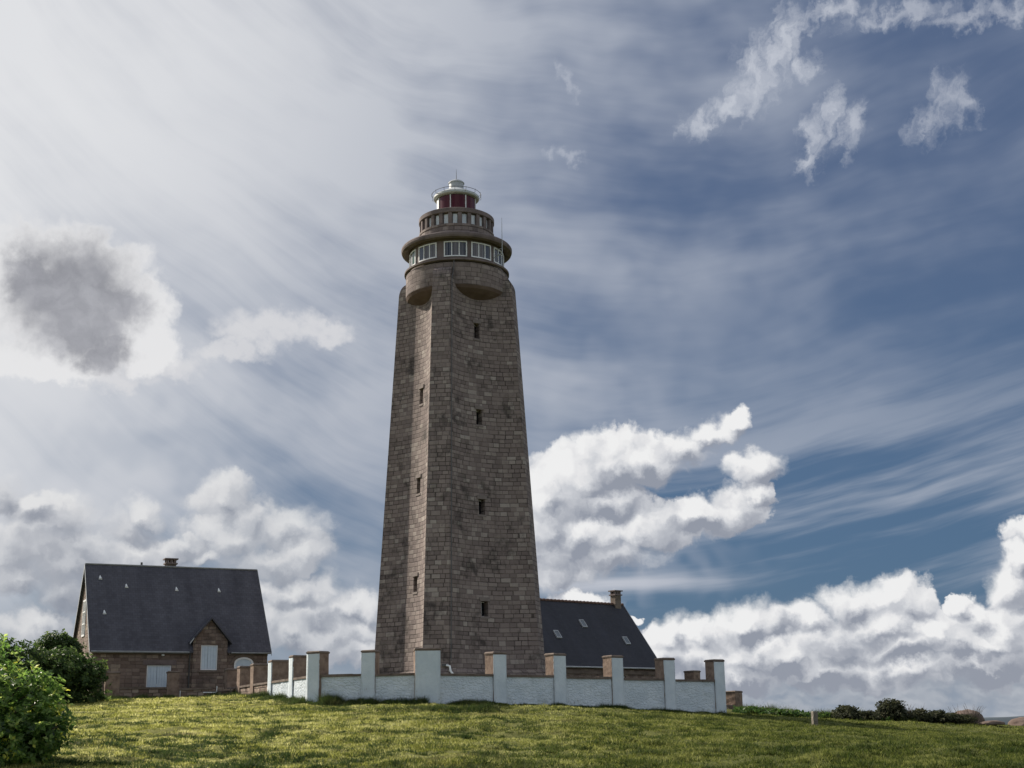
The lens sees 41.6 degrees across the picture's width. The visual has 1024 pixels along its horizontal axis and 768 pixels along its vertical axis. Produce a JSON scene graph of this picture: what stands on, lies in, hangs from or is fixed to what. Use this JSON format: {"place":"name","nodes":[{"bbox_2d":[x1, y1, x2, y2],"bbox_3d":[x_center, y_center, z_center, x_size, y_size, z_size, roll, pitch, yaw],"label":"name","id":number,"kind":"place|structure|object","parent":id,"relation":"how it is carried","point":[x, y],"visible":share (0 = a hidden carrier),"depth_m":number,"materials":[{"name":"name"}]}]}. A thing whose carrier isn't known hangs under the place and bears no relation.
{"place":"outdoors","nodes":[
{"label":"outdoors","id":0,"kind":"place"},
{"bbox_2d":[0,688,1023,767],"bbox_3d":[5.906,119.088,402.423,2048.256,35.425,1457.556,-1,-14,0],"label":"ground","id":1,"kind":"structure","parent":0,"point":[509,735],"depth_m":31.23,"materials":[{"name":"green plant"}]},
{"bbox_2d":[0,633,77,766],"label":"broadleaf shrub","id":2,"kind":"object","parent":1,"relation":"on","point":[29,733],"visible":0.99,"depth_m":23.32,"materials":[{"name":"green plant"}]},
{"bbox_2d":[0,636,112,703],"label":"dark shrub","id":3,"kind":"object","parent":1,"relation":"on","point":[82,681],"visible":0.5,"depth_m":58.40,"materials":[{"name":"green plant"}]},
{"bbox_2d":[31,628,86,662],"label":"tall shrub","id":4,"kind":"object","parent":1,"relation":"on","point":[48,641],"visible":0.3,"depth_m":67.57,"materials":[{"name":"green plant"}]},
{"bbox_2d":[104,671,179,697],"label":"garden wall","id":5,"kind":"structure","parent":1,"relation":"on","point":[172,686],"depth_m":69.40,"materials":[{"name":"stone"}]},
{"bbox_2d":[73,558,271,696],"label":"stone house","id":6,"kind":"structure","parent":1,"relation":"on","point":[141,625],"depth_m":73.97,"materials":[{"name":"stone"}]},
{"bbox_2d":[81,599,85,636],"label":"window","id":7,"kind":"structure","parent":6,"relation":"in","point":[84,602],"depth_m":74.03,"materials":[{"name":"white glass"}]},
{"bbox_2d":[146,665,170,686],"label":"window","id":8,"kind":"structure","parent":6,"relation":"in","point":[152,670],"depth_m":72.06,"materials":[{"name":"blue paint"}]},
{"bbox_2d":[231,654,256,667],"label":"door","id":9,"kind":"structure","parent":6,"relation":"in","point":[240,660],"depth_m":74.13,"materials":[{"name":"blue paint"}]},
{"bbox_2d":[179,686,235,696],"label":"courtyard wall","id":10,"kind":"structure","parent":1,"relation":"on","point":[194,691],"depth_m":68.38,"materials":[{"name":"stone"}]},
{"bbox_2d":[224,663,267,693],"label":"bare stone wall","id":11,"kind":"structure","parent":1,"relation":"on","point":[253,677],"depth_m":66.62,"materials":[{"name":"stone"}]},
{"bbox_2d":[375,173,545,674],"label":"lighthouse","id":12,"kind":"object","parent":1,"relation":"on","point":[459,583],"visible":0.99,"depth_m":72.36,"materials":[{"name":"stone"}]},
{"bbox_2d":[409,249,415,266],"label":"window","id":13,"kind":"structure","parent":12,"relation":"in","point":[412,257],"depth_m":76.01,"materials":[{"name":"white glass"}]},
{"bbox_2d":[412,572,417,594],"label":"window","id":14,"kind":"structure","parent":12,"relation":"in","point":[413,574],"depth_m":71.22,"materials":[{"name":"beige stone"}]},
{"bbox_2d":[415,474,420,495],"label":"window","id":15,"kind":"structure","parent":12,"relation":"in","point":[419,475],"depth_m":72.60,"materials":[{"name":"beige stone"}]},
{"bbox_2d":[418,384,423,406],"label":"window","id":16,"kind":"structure","parent":12,"relation":"in","point":[421,386],"depth_m":73.93,"materials":[{"name":"beige stone"}]},
{"bbox_2d":[419,242,436,261],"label":"window","id":17,"kind":"structure","parent":12,"relation":"in","point":[428,251],"depth_m":74.93,"materials":[{"name":"white glass"}]},
{"bbox_2d":[444,241,466,256],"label":"window","id":18,"kind":"structure","parent":12,"relation":"in","point":[451,248],"depth_m":74.53,"materials":[{"name":"white glass"}]},
{"bbox_2d":[472,319,480,340],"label":"window","id":19,"kind":"structure","parent":12,"relation":"in","point":[474,321],"depth_m":74.31,"materials":[{"name":"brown stone"}]},
{"bbox_2d":[475,405,483,426],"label":"window","id":20,"kind":"structure","parent":12,"relation":"in","point":[476,407],"depth_m":72.98,"materials":[{"name":"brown stone"}]},
{"bbox_2d":[471,242,490,260],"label":"window","id":21,"kind":"structure","parent":12,"relation":"in","point":[478,250],"depth_m":74.92,"materials":[{"name":"white glass"}]},
{"bbox_2d":[477,495,486,516],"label":"window","id":22,"kind":"structure","parent":12,"relation":"in","point":[478,496],"depth_m":71.62,"materials":[{"name":"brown stone"}]},
{"bbox_2d":[479,597,489,618],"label":"window","id":23,"kind":"structure","parent":12,"relation":"in","point":[480,598],"depth_m":70.17,"materials":[{"name":"brown stone"}]},
{"bbox_2d":[493,247,503,266],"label":"window","id":24,"kind":"structure","parent":12,"relation":"in","point":[499,260],"depth_m":75.87,"materials":[{"name":"white glass"}]},
{"bbox_2d":[267,648,726,712],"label":"white wall","id":25,"kind":"structure","parent":1,"relation":"on","point":[308,675],"depth_m":58.07,"materials":[{"name":"paint"}]},
{"bbox_2d":[540,590,656,677],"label":"slate roofed house","id":26,"kind":"structure","parent":1,"relation":"on","point":[585,636],"depth_m":83.19,"materials":[{"name":"stone"}]},
{"bbox_2d":[683,670,700,679],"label":"wall","id":27,"kind":"structure","parent":1,"relation":"on","point":[692,675],"depth_m":82.28,"materials":[{"name":"stone"}]},
{"bbox_2d":[726,691,742,709],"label":"stone wall","id":28,"kind":"structure","parent":1,"relation":"on","point":[734,698],"depth_m":76.80,"materials":[{"name":"stone"}]},
{"bbox_2d":[811,711,817,725],"bbox_3d":[9.799,11.001,43.595,0.195,0.805,0.171,2,-15,-12],"label":"marker post","id":29,"kind":"object","parent":1,"relation":"on","point":[814,717],"visible":0.66,"depth_m":43.58,"materials":[{"name":"white concrete"}]},
{"bbox_2d":[732,705,906,720],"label":"vegetation","id":30,"kind":"object","parent":1,"relation":"on","point":[744,710],"visible":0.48,"depth_m":69.47,"materials":[{"name":"green plant"}]},
{"bbox_2d":[830,705,861,719],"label":"scrub bush","id":31,"kind":"object","parent":1,"relation":"on","point":[846,711],"visible":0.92,"depth_m":67.95,"materials":[{"name":"green plant"}]},
{"bbox_2d":[858,709,883,720],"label":"scrub bush","id":32,"kind":"object","parent":1,"relation":"on","point":[870,714],"visible":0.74,"depth_m":68.78,"materials":[{"name":"green plant"}]},
{"bbox_2d":[874,698,909,720],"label":"scrub bush","id":33,"kind":"object","parent":1,"relation":"on","point":[886,708],"visible":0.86,"depth_m":69.46,"materials":[{"name":"green plant"}]},
{"bbox_2d":[907,708,935,722],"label":"scrub bush","id":34,"kind":"object","parent":1,"relation":"on","point":[922,715],"visible":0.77,"depth_m":69.70,"materials":[{"name":"green plant"}]},
{"bbox_2d":[928,709,952,722],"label":"scrub bush","id":35,"kind":"object","parent":1,"relation":"on","point":[940,715],"visible":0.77,"depth_m":70.10,"materials":[{"name":"green plant"}]},
{"bbox_2d":[947,712,978,724],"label":"scrub bush","id":36,"kind":"object","parent":1,"relation":"on","point":[960,718],"visible":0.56,"depth_m":70.61,"materials":[{"name":"green plant"}]},
{"bbox_2d":[947,704,983,724],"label":"bare bush","id":37,"kind":"object","parent":1,"relation":"on","point":[967,712],"visible":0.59,"depth_m":71.78,"materials":[{"name":"plant"}]},
{"bbox_2d":[956,709,984,724],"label":"boulder","id":38,"kind":"object","parent":1,"relation":"on","point":[981,717],"visible":0.22,"depth_m":72.18,"materials":[{"name":"pink stone"}]},
{"bbox_2d":[978,720,1004,724],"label":"boulder","id":39,"kind":"object","parent":1,"relation":"on","point":[994,722],"visible":0.94,"depth_m":69.94,"materials":[{"name":"pink stone"}]},
{"bbox_2d":[1008,717,1023,725],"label":"boulder","id":40,"kind":"object","parent":1,"relation":"on","point":[1018,721],"visible":0.52,"depth_m":73.29,"materials":[{"name":"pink stone"}]},
{"bbox_2d":[0,0,1023,716],"label":"sky","id":41,"kind":"structure","parent":0,"point":[765,267],"materials":[{"name":"blue"}]},
{"bbox_2d":[984,716,1023,724],"bbox_3d":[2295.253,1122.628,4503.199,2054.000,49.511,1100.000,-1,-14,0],"label":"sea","id":42,"kind":"structure","parent":0,"point":[1006,720],"depth_m":4010.70,"materials":[{"name":"liquid"}]}
]}

